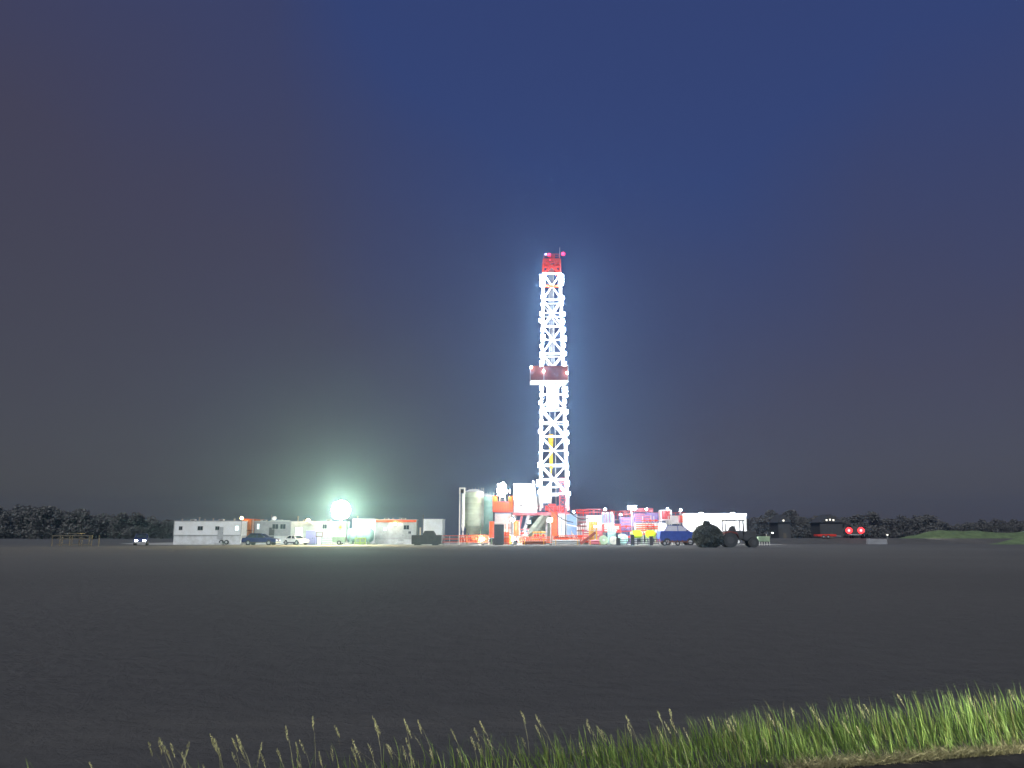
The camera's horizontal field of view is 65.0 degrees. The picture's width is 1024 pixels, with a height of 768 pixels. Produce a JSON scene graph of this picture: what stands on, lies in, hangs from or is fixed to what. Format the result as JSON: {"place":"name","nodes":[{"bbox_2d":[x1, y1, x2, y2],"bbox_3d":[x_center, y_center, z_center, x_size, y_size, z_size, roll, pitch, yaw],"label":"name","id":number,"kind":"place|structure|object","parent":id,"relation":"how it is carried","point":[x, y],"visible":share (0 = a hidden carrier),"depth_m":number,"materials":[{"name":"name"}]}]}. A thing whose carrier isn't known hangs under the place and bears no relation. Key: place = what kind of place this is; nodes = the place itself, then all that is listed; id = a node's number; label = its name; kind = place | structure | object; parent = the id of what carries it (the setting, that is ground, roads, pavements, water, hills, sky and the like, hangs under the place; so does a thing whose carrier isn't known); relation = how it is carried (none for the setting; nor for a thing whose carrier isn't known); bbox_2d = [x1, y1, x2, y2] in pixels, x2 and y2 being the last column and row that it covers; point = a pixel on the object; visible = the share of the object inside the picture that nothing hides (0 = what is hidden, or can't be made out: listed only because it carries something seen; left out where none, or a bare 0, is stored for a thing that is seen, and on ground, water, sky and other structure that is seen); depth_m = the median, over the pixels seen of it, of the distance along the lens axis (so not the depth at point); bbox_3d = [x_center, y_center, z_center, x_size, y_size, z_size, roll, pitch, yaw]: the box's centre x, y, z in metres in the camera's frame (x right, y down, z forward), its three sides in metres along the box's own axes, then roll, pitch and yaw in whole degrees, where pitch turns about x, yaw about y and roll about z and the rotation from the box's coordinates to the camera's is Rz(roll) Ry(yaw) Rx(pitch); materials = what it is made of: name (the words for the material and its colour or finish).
{"place":"outdoors","nodes":[
{"label":"outdoors","id":0,"kind":"place"},
{"bbox_2d":[329,501,350,544],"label":"light tower","id":1,"kind":"structure","parent":0,"point":[343,513],"depth_m":129.86,"materials":[{"name":"white metal"}]},
{"bbox_2d":[489,521,494,544],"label":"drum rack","id":2,"kind":"object","parent":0,"point":[491,529],"visible":0.87,"depth_m":132.13,"materials":[{"name":"orange metal"}]},
{"bbox_2d":[0,535,1023,767],"bbox_3d":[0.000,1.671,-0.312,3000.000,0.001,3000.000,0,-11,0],"label":"ground","id":3,"kind":"structure","parent":0,"point":[116,653],"depth_m":12.49,"materials":[{"name":"soil"}]},
{"bbox_2d":[0,511,18,538],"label":"tree","id":4,"kind":"object","parent":3,"relation":"on","point":[7,526],"visible":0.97,"depth_m":304.70,"materials":[{"name":"green plant"}]},
{"bbox_2d":[4,504,27,537],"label":"tree","id":5,"kind":"object","parent":3,"relation":"on","point":[18,508],"visible":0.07,"depth_m":337.92,"materials":[{"name":"green plant"}]},
{"bbox_2d":[11,505,42,538],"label":"tree","id":6,"kind":"object","parent":3,"relation":"on","point":[22,525],"visible":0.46,"depth_m":299.06,"materials":[{"name":"green plant"}]},
{"bbox_2d":[24,506,59,538],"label":"tree","id":7,"kind":"object","parent":3,"relation":"on","point":[44,529],"visible":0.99,"depth_m":285.92,"materials":[{"name":"green plant"}]},
{"bbox_2d":[45,510,67,538],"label":"tree","id":8,"kind":"object","parent":3,"relation":"on","point":[56,520],"visible":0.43,"depth_m":298.48,"materials":[{"name":"green plant"}]},
{"bbox_2d":[56,511,81,537],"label":"tree","id":9,"kind":"object","parent":3,"relation":"on","point":[69,523],"visible":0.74,"depth_m":285.39,"materials":[{"name":"green plant"}]},
{"bbox_2d":[51,533,99,545],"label":"fence","id":10,"kind":"object","parent":3,"relation":"on","point":[71,544],"visible":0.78,"depth_m":114.85,"materials":[{"name":"grey metal"}]},
{"bbox_2d":[70,509,101,537],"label":"tree","id":11,"kind":"object","parent":3,"relation":"on","point":[85,522],"visible":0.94,"depth_m":285.10,"materials":[{"name":"green plant"}]},
{"bbox_2d":[86,515,107,538],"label":"tree","id":12,"kind":"object","parent":3,"relation":"on","point":[101,525],"visible":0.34,"depth_m":297.60,"materials":[{"name":"green plant"}]},
{"bbox_2d":[104,516,126,538],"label":"tree","id":13,"kind":"object","parent":3,"relation":"on","point":[110,520],"visible":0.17,"depth_m":305.09,"materials":[{"name":"green plant"}]},
{"bbox_2d":[107,512,128,538],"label":"tree","id":14,"kind":"object","parent":3,"relation":"on","point":[119,520],"visible":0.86,"depth_m":295.70,"materials":[{"name":"green plant"}]},
{"bbox_2d":[122,512,149,537],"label":"tree","id":15,"kind":"object","parent":3,"relation":"on","point":[138,519],"visible":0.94,"depth_m":290.52,"materials":[{"name":"green plant"}]},
{"bbox_2d":[133,534,148,544],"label":"parked car","id":16,"kind":"object","parent":3,"relation":"on","point":[141,538],"visible":0.94,"depth_m":124.53,"materials":[{"name":"blue paint"}]},
{"bbox_2d":[141,516,162,537],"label":"tree","id":17,"kind":"object","parent":3,"relation":"on","point":[152,524],"visible":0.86,"depth_m":295.40,"materials":[{"name":"green plant"}]},
{"bbox_2d":[153,521,173,538],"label":"tree","id":18,"kind":"object","parent":3,"relation":"on","point":[165,530],"visible":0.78,"depth_m":308.56,"materials":[{"name":"green plant"}]},
{"bbox_2d":[411,515,441,544],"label":"pickup truck","id":19,"kind":"object","parent":3,"relation":"on","point":[430,537],"visible":0.95,"depth_m":125.80,"materials":[{"name":"paint"}]},
{"bbox_2d":[124,542,781,544],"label":"gravel pad","id":20,"kind":"object","parent":3,"relation":"on","point":[462,543],"visible":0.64,"depth_m":134.48,"materials":[{"name":"grey gravel"}]},
{"bbox_2d":[173,517,247,544],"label":"site trailer","id":21,"kind":"object","parent":20,"relation":"on","point":[204,532],"visible":1,"depth_m":134.72,"materials":[{"name":"white metal"}]},
{"bbox_2d":[240,517,263,536],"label":"shipping container","id":22,"kind":"object","parent":20,"relation":"on","point":[250,525],"visible":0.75,"depth_m":137.92,"materials":[{"name":"orange metal"}]},
{"bbox_2d":[241,533,280,544],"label":"parked car","id":23,"kind":"object","parent":20,"relation":"on","point":[252,538],"visible":0.98,"depth_m":128.35,"materials":[{"name":"blue paint"}]},
{"bbox_2d":[253,516,290,543],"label":"site trailer","id":24,"kind":"object","parent":20,"relation":"on","point":[273,527],"visible":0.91,"depth_m":138.26,"materials":[{"name":"grey metal"}]},
{"bbox_2d":[283,535,308,544],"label":"parked car","id":25,"kind":"object","parent":20,"relation":"on","point":[295,539],"visible":0.97,"depth_m":129.94,"materials":[{"name":"white paint"}]},
{"bbox_2d":[306,530,317,544],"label":"portable toilet","id":26,"kind":"object","parent":20,"relation":"on","point":[311,535],"visible":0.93,"depth_m":132.72,"materials":[{"name":"blue plastic"}]},
{"bbox_2d":[290,516,349,543],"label":"site trailer","id":27,"kind":"object","parent":20,"relation":"on","point":[328,528],"visible":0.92,"depth_m":137.99,"materials":[{"name":"beige metal"}]},
{"bbox_2d":[347,526,373,544],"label":"storage tank","id":28,"kind":"object","parent":20,"relation":"on","point":[357,532],"visible":0.88,"depth_m":134.16,"materials":[{"name":"white metal"}]},
{"bbox_2d":[352,516,375,543],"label":"shipping container","id":29,"kind":"object","parent":20,"relation":"on","point":[364,522],"visible":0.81,"depth_m":138.54,"materials":[{"name":"white metal"}]},
{"bbox_2d":[375,518,417,543],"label":"site trailer","id":30,"kind":"object","parent":20,"relation":"on","point":[396,531],"visible":0.97,"depth_m":137.22,"materials":[{"name":"white paint"}]},
{"bbox_2d":[422,519,444,543],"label":"shipping container","id":31,"kind":"object","parent":20,"relation":"on","point":[437,526],"visible":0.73,"depth_m":137.90,"materials":[{"name":"white metal"}]},
{"bbox_2d":[459,488,464,544],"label":"bucket elevator","id":32,"kind":"object","parent":20,"relation":"on","point":[461,490],"visible":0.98,"depth_m":133.33,"materials":[{"name":"white paint"}]},
{"bbox_2d":[459,535,488,541],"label":"safety fence","id":33,"kind":"object","parent":20,"relation":"on","point":[469,538],"visible":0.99,"depth_m":130.05,"materials":[{"name":"metal"}]},
{"bbox_2d":[464,487,483,544],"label":"silo","id":34,"kind":"object","parent":20,"relation":"on","point":[474,514],"visible":0.91,"depth_m":134.72,"materials":[{"name":"grey paint"}]},
{"bbox_2d":[482,492,493,543],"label":"silo","id":35,"kind":"object","parent":20,"relation":"on","point":[488,507],"visible":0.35,"depth_m":138.06,"materials":[{"name":"grey paint"}]},
{"bbox_2d":[494,524,503,544],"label":"electrical cabinet","id":36,"kind":"object","parent":20,"relation":"on","point":[498,534],"visible":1,"depth_m":128.83,"materials":[{"name":"paint"}]},
{"bbox_2d":[495,513,510,534],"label":"storage bin","id":37,"kind":"object","parent":20,"relation":"on","point":[500,517],"visible":0.27,"depth_m":135.12,"materials":[{"name":"white metal"}]},
{"bbox_2d":[493,483,512,544],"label":"elevated cabin","id":38,"kind":"object","parent":20,"relation":"on","point":[505,506],"visible":0.99,"depth_m":133.01,"materials":[{"name":"orange metal"}]},
{"bbox_2d":[513,521,519,544],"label":"drum rack","id":39,"kind":"object","parent":20,"relation":"on","point":[516,533],"visible":0.96,"depth_m":132.04,"materials":[{"name":"orange metal"}]},
{"bbox_2d":[522,540,545,544],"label":"pipe stack","id":40,"kind":"object","parent":20,"relation":"on","point":[543,542],"visible":0.98,"depth_m":128.34,"materials":[{"name":"metal"}]},
{"bbox_2d":[513,478,576,543],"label":"rig substructure","id":41,"kind":"object","parent":20,"relation":"on","point":[536,522],"visible":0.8,"depth_m":136.15,"materials":[{"name":"red paint"}]},
{"bbox_2d":[513,481,536,511],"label":"driller cabin","id":42,"kind":"object","parent":41,"relation":"on","point":[525,500],"visible":0.98,"depth_m":135.56,"materials":[{"name":"white metal"}]},
{"bbox_2d":[530,252,570,510],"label":"drilling derrick","id":43,"kind":"object","parent":41,"relation":"on","point":[553,378],"visible":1,"depth_m":140.65,"materials":[{"name":"white paint"}]},
{"bbox_2d":[548,434,552,503],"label":"travelling block","id":44,"kind":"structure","parent":43,"relation":"hanging from","point":[550,439],"depth_m":138.91,"materials":[{"name":"yellow paint"}]},
{"bbox_2d":[551,512,557,535],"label":"control cabinet","id":45,"kind":"object","parent":41,"relation":"on","point":[554,526],"visible":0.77,"depth_m":134.93,"materials":[{"name":"orange metal"}]},
{"bbox_2d":[558,513,564,536],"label":"upright tank","id":46,"kind":"object","parent":41,"relation":"on","point":[561,526],"visible":0.9,"depth_m":134.93,"materials":[{"name":"white metal"}]},
{"bbox_2d":[566,514,576,536],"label":"upright tank","id":47,"kind":"object","parent":41,"relation":"on","point":[570,527],"visible":0.89,"depth_m":134.93,"materials":[{"name":"blue metal"}]},
{"bbox_2d":[553,539,579,544],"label":"pipe stack","id":48,"kind":"object","parent":20,"relation":"on","point":[566,542],"visible":0.97,"depth_m":128.03,"materials":[{"name":"grey paint"}]},
{"bbox_2d":[553,535,588,541],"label":"safety fence","id":49,"kind":"object","parent":20,"relation":"on","point":[566,538],"visible":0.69,"depth_m":130.74,"materials":[{"name":"metal"}]},
{"bbox_2d":[582,531,602,544],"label":"mud tank","id":50,"kind":"object","parent":20,"relation":"on","point":[599,533],"visible":0.45,"depth_m":132.66,"materials":[{"name":"red metal"}]},
{"bbox_2d":[589,521,596,539],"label":"bottle rack","id":51,"kind":"object","parent":20,"relation":"on","point":[591,526],"visible":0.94,"depth_m":132.38,"materials":[{"name":"yellow metal"}]},
{"bbox_2d":[585,509,601,543],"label":"mud tank","id":52,"kind":"object","parent":20,"relation":"on","point":[597,518],"visible":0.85,"depth_m":135.12,"materials":[{"name":"white metal"}]},
{"bbox_2d":[602,524,620,535],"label":"mud tank","id":53,"kind":"object","parent":20,"relation":"on","point":[617,526],"visible":0.73,"depth_m":133.37,"materials":[{"name":"metal"}]},
{"bbox_2d":[607,526,615,543],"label":"bottle rack","id":54,"kind":"object","parent":20,"relation":"on","point":[610,533],"visible":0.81,"depth_m":131.18,"materials":[{"name":"white metal"}]},
{"bbox_2d":[618,511,633,533],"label":"pump skid","id":55,"kind":"object","parent":20,"relation":"on","point":[624,521],"visible":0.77,"depth_m":134.50,"materials":[{"name":"blue paint"}]},
{"bbox_2d":[630,530,641,538],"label":"chemical tank","id":56,"kind":"object","parent":20,"relation":"on","point":[637,534],"visible":0.75,"depth_m":129.02,"materials":[{"name":"yellow plastic"}]},
{"bbox_2d":[620,539,658,544],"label":"safety fence","id":57,"kind":"object","parent":20,"relation":"on","point":[637,541],"visible":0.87,"depth_m":124.14,"materials":[{"name":"metal"}]},
{"bbox_2d":[632,513,657,542],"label":"mud tank","id":58,"kind":"object","parent":20,"relation":"on","point":[637,517],"visible":0.69,"depth_m":135.64,"materials":[{"name":"metal"}]},
{"bbox_2d":[634,523,658,544],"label":"pump skid","id":59,"kind":"object","parent":20,"relation":"on","point":[637,526],"visible":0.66,"depth_m":133.83,"materials":[{"name":"white paint"}]},
{"bbox_2d":[641,515,658,544],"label":"valve skid","id":60,"kind":"object","parent":20,"relation":"on","point":[651,526],"visible":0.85,"depth_m":133.64,"materials":[{"name":"grey paint"}]},
{"bbox_2d":[645,530,655,544],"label":"chemical tank","id":61,"kind":"object","parent":20,"relation":"on","point":[648,533],"visible":0.95,"depth_m":129.03,"materials":[{"name":"yellow plastic"}]},
{"bbox_2d":[659,510,672,544],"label":"pipe cage","id":62,"kind":"object","parent":20,"relation":"on","point":[664,514],"visible":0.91,"depth_m":134.82,"materials":[{"name":"red paint"}]},
{"bbox_2d":[666,516,680,524],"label":"mud tank","id":63,"kind":"object","parent":20,"relation":"on","point":[675,520],"visible":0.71,"depth_m":135.58,"materials":[{"name":"white metal"}]},
{"bbox_2d":[657,525,693,544],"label":"work truck","id":64,"kind":"object","parent":20,"relation":"on","point":[674,533],"visible":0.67,"depth_m":126.21,"materials":[{"name":"blue paint"}]},
{"bbox_2d":[682,511,746,544],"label":"box trailer","id":65,"kind":"object","parent":20,"relation":"on","point":[692,522],"visible":0.63,"depth_m":132.25,"materials":[{"name":"white metal"}]},
{"bbox_2d":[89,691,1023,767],"bbox_3d":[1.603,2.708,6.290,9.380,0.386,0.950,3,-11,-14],"label":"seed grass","id":66,"kind":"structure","parent":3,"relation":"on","point":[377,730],"depth_m":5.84,"materials":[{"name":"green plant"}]},
{"bbox_2d":[692,520,723,547],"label":"bush","id":67,"kind":"object","parent":3,"relation":"on","point":[706,534],"visible":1,"depth_m":104.22,"materials":[{"name":"green plant"}]},
{"bbox_2d":[721,519,758,546],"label":"farm tractor","id":68,"kind":"object","parent":3,"relation":"on","point":[732,536],"visible":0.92,"depth_m":105.41,"materials":[{"name":"paint"}]},
{"bbox_2d":[746,517,757,530],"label":"tree","id":69,"kind":"object","parent":3,"relation":"on","point":[751,524],"visible":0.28,"depth_m":329.65,"materials":[{"name":"green plant"}]},
{"bbox_2d":[750,518,770,537],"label":"tree","id":70,"kind":"object","parent":3,"relation":"on","point":[761,526],"visible":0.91,"depth_m":284.62,"materials":[{"name":"green plant"}]},
{"bbox_2d":[757,533,772,544],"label":"water trough","id":71,"kind":"object","parent":3,"relation":"on","point":[766,538],"visible":0.85,"depth_m":125.09,"materials":[{"name":"green paint"}]},
{"bbox_2d":[783,510,798,526],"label":"tree","id":72,"kind":"object","parent":3,"relation":"on","point":[787,513],"visible":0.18,"depth_m":322.82,"materials":[{"name":"green plant"}]},
{"bbox_2d":[787,515,806,537],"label":"tree","id":73,"kind":"object","parent":3,"relation":"on","point":[793,520],"visible":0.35,"depth_m":307.69,"materials":[{"name":"green plant"}]},
{"bbox_2d":[793,516,810,537],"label":"tree","id":74,"kind":"object","parent":3,"relation":"on","point":[801,524],"visible":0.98,"depth_m":301.16,"materials":[{"name":"green plant"}]},
{"bbox_2d":[803,517,814,537],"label":"tree","id":75,"kind":"object","parent":3,"relation":"on","point":[809,524],"visible":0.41,"depth_m":300.98,"materials":[{"name":"green plant"}]},
{"bbox_2d":[838,517,852,537],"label":"tree","id":76,"kind":"object","parent":3,"relation":"on","point":[847,524],"visible":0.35,"depth_m":324.06,"materials":[{"name":"green plant"}]},
{"bbox_2d":[849,514,866,537],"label":"tree","id":77,"kind":"object","parent":3,"relation":"on","point":[856,518],"visible":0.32,"depth_m":331.37,"materials":[{"name":"green plant"}]},
{"bbox_2d":[854,522,870,537],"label":"tree","id":78,"kind":"object","parent":3,"relation":"on","point":[862,524],"visible":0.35,"depth_m":301.60,"materials":[{"name":"green plant"}]},
{"bbox_2d":[864,511,886,537],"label":"tree","id":79,"kind":"object","parent":3,"relation":"on","point":[872,530],"visible":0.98,"depth_m":287.15,"materials":[{"name":"green plant"}]},
{"bbox_2d":[866,538,887,543],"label":"concrete barrier","id":80,"kind":"object","parent":3,"relation":"on","point":[875,541],"visible":0.85,"depth_m":137.10,"materials":[{"name":"grey concrete"}]},
{"bbox_2d":[882,518,899,537],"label":"tree","id":81,"kind":"object","parent":3,"relation":"on","point":[888,522],"visible":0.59,"depth_m":305.53,"materials":[{"name":"green plant"}]},
{"bbox_2d":[768,733,1023,767],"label":"dry grass strip","id":82,"kind":"object","parent":3,"relation":"on","point":[924,756],"depth_m":6.13,"materials":[{"name":"beige plant"}]},
{"bbox_2d":[891,515,914,537],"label":"tree","id":83,"kind":"object","parent":3,"relation":"on","point":[901,526],"visible":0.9,"depth_m":318.74,"materials":[{"name":"green plant"}]},
{"bbox_2d":[903,517,917,536],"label":"tree","id":84,"kind":"object","parent":3,"relation":"on","point":[911,523],"visible":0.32,"depth_m":324.33,"materials":[{"name":"green plant"}]},
{"bbox_2d":[912,515,928,533],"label":"tree","id":85,"kind":"object","parent":3,"relation":"on","point":[919,525],"visible":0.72,"depth_m":324.85,"materials":[{"name":"green plant"}]},
{"bbox_2d":[916,514,942,534],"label":"tree","id":86,"kind":"object","parent":3,"relation":"on","point":[932,522],"visible":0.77,"depth_m":325.37,"materials":[{"name":"green plant"}]},
{"bbox_2d":[960,522,977,530],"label":"tree","id":87,"kind":"object","parent":3,"relation":"on","point":[969,526],"visible":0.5,"depth_m":298.77,"materials":[{"name":"green plant"}]},
{"bbox_2d":[980,523,995,531],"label":"tree","id":88,"kind":"object","parent":3,"relation":"on","point":[988,528],"visible":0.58,"depth_m":289.77,"materials":[{"name":"green plant"}]},
{"bbox_2d":[996,520,1011,532],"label":"tree","id":89,"kind":"object","parent":3,"relation":"on","point":[1000,529],"visible":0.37,"depth_m":304.43,"materials":[{"name":"green plant"}]},
{"bbox_2d":[1002,525,1016,532],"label":"tree","id":90,"kind":"object","parent":3,"relation":"on","point":[1007,529],"visible":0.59,"depth_m":291.33,"materials":[{"name":"green plant"}]},
{"bbox_2d":[1012,523,1023,531],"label":"tree","id":91,"kind":"object","parent":3,"relation":"on","point":[1020,527],"visible":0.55,"depth_m":312.17,"materials":[{"name":"green plant"}]},
{"bbox_2d":[0,0,1023,534],"label":"sky","id":92,"kind":"structure","parent":0,"point":[260,259],"materials":[{"name":"blue"}]},
{"bbox_2d":[27,680,1023,767],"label":"verge grass","id":93,"kind":"structure","parent":0,"point":[922,727],"depth_m":6.42,"materials":[{"name":"green plant"}]},
{"bbox_2d":[576,510,588,543],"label":"mud tank","id":94,"kind":"object","parent":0,"point":[579,522],"visible":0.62,"depth_m":136.53,"materials":[{"name":"metal"}]},
{"bbox_2d":[601,510,614,523],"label":"shale shaker","id":95,"kind":"object","parent":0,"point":[608,519],"visible":0.81,"depth_m":135.24,"materials":[{"name":"white paint"}]},
{"bbox_2d":[632,508,652,522],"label":"mud tank","id":96,"kind":"object","parent":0,"point":[649,510],"visible":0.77,"depth_m":138.82,"materials":[{"name":"metal"}]},
{"bbox_2d":[769,514,790,537],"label":"farm building","id":97,"kind":"structure","parent":0,"point":[780,527],"depth_m":258.11,"materials":[{"name":"paint"}]},
{"bbox_2d":[809,514,842,537],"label":"farm building","id":98,"kind":"structure","parent":0,"point":[827,524],"depth_m":258.05,"materials":[{"name":"paint"}]},
{"bbox_2d":[741,538,1014,543],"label":"gravel road","id":99,"kind":"structure","parent":0,"point":[889,540],"depth_m":142.72,"materials":[{"name":"grey gravel"}]},
{"bbox_2d":[846,527,864,537],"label":"utility truck","id":100,"kind":"object","parent":99,"relation":"on","point":[852,531],"visible":0.98,"depth_m":147.14,"materials":[{"name":"paint"}]},
{"bbox_2d":[832,753,1023,767],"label":"road","id":101,"kind":"structure","parent":0,"point":[1012,760],"depth_m":6.05,"materials":[{"name":"grey asphalt"}]},
{"bbox_2d":[902,530,1023,544],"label":"grass bank","id":102,"kind":"structure","parent":0,"point":[1018,537],"depth_m":146.33,"materials":[{"name":"green plant"}]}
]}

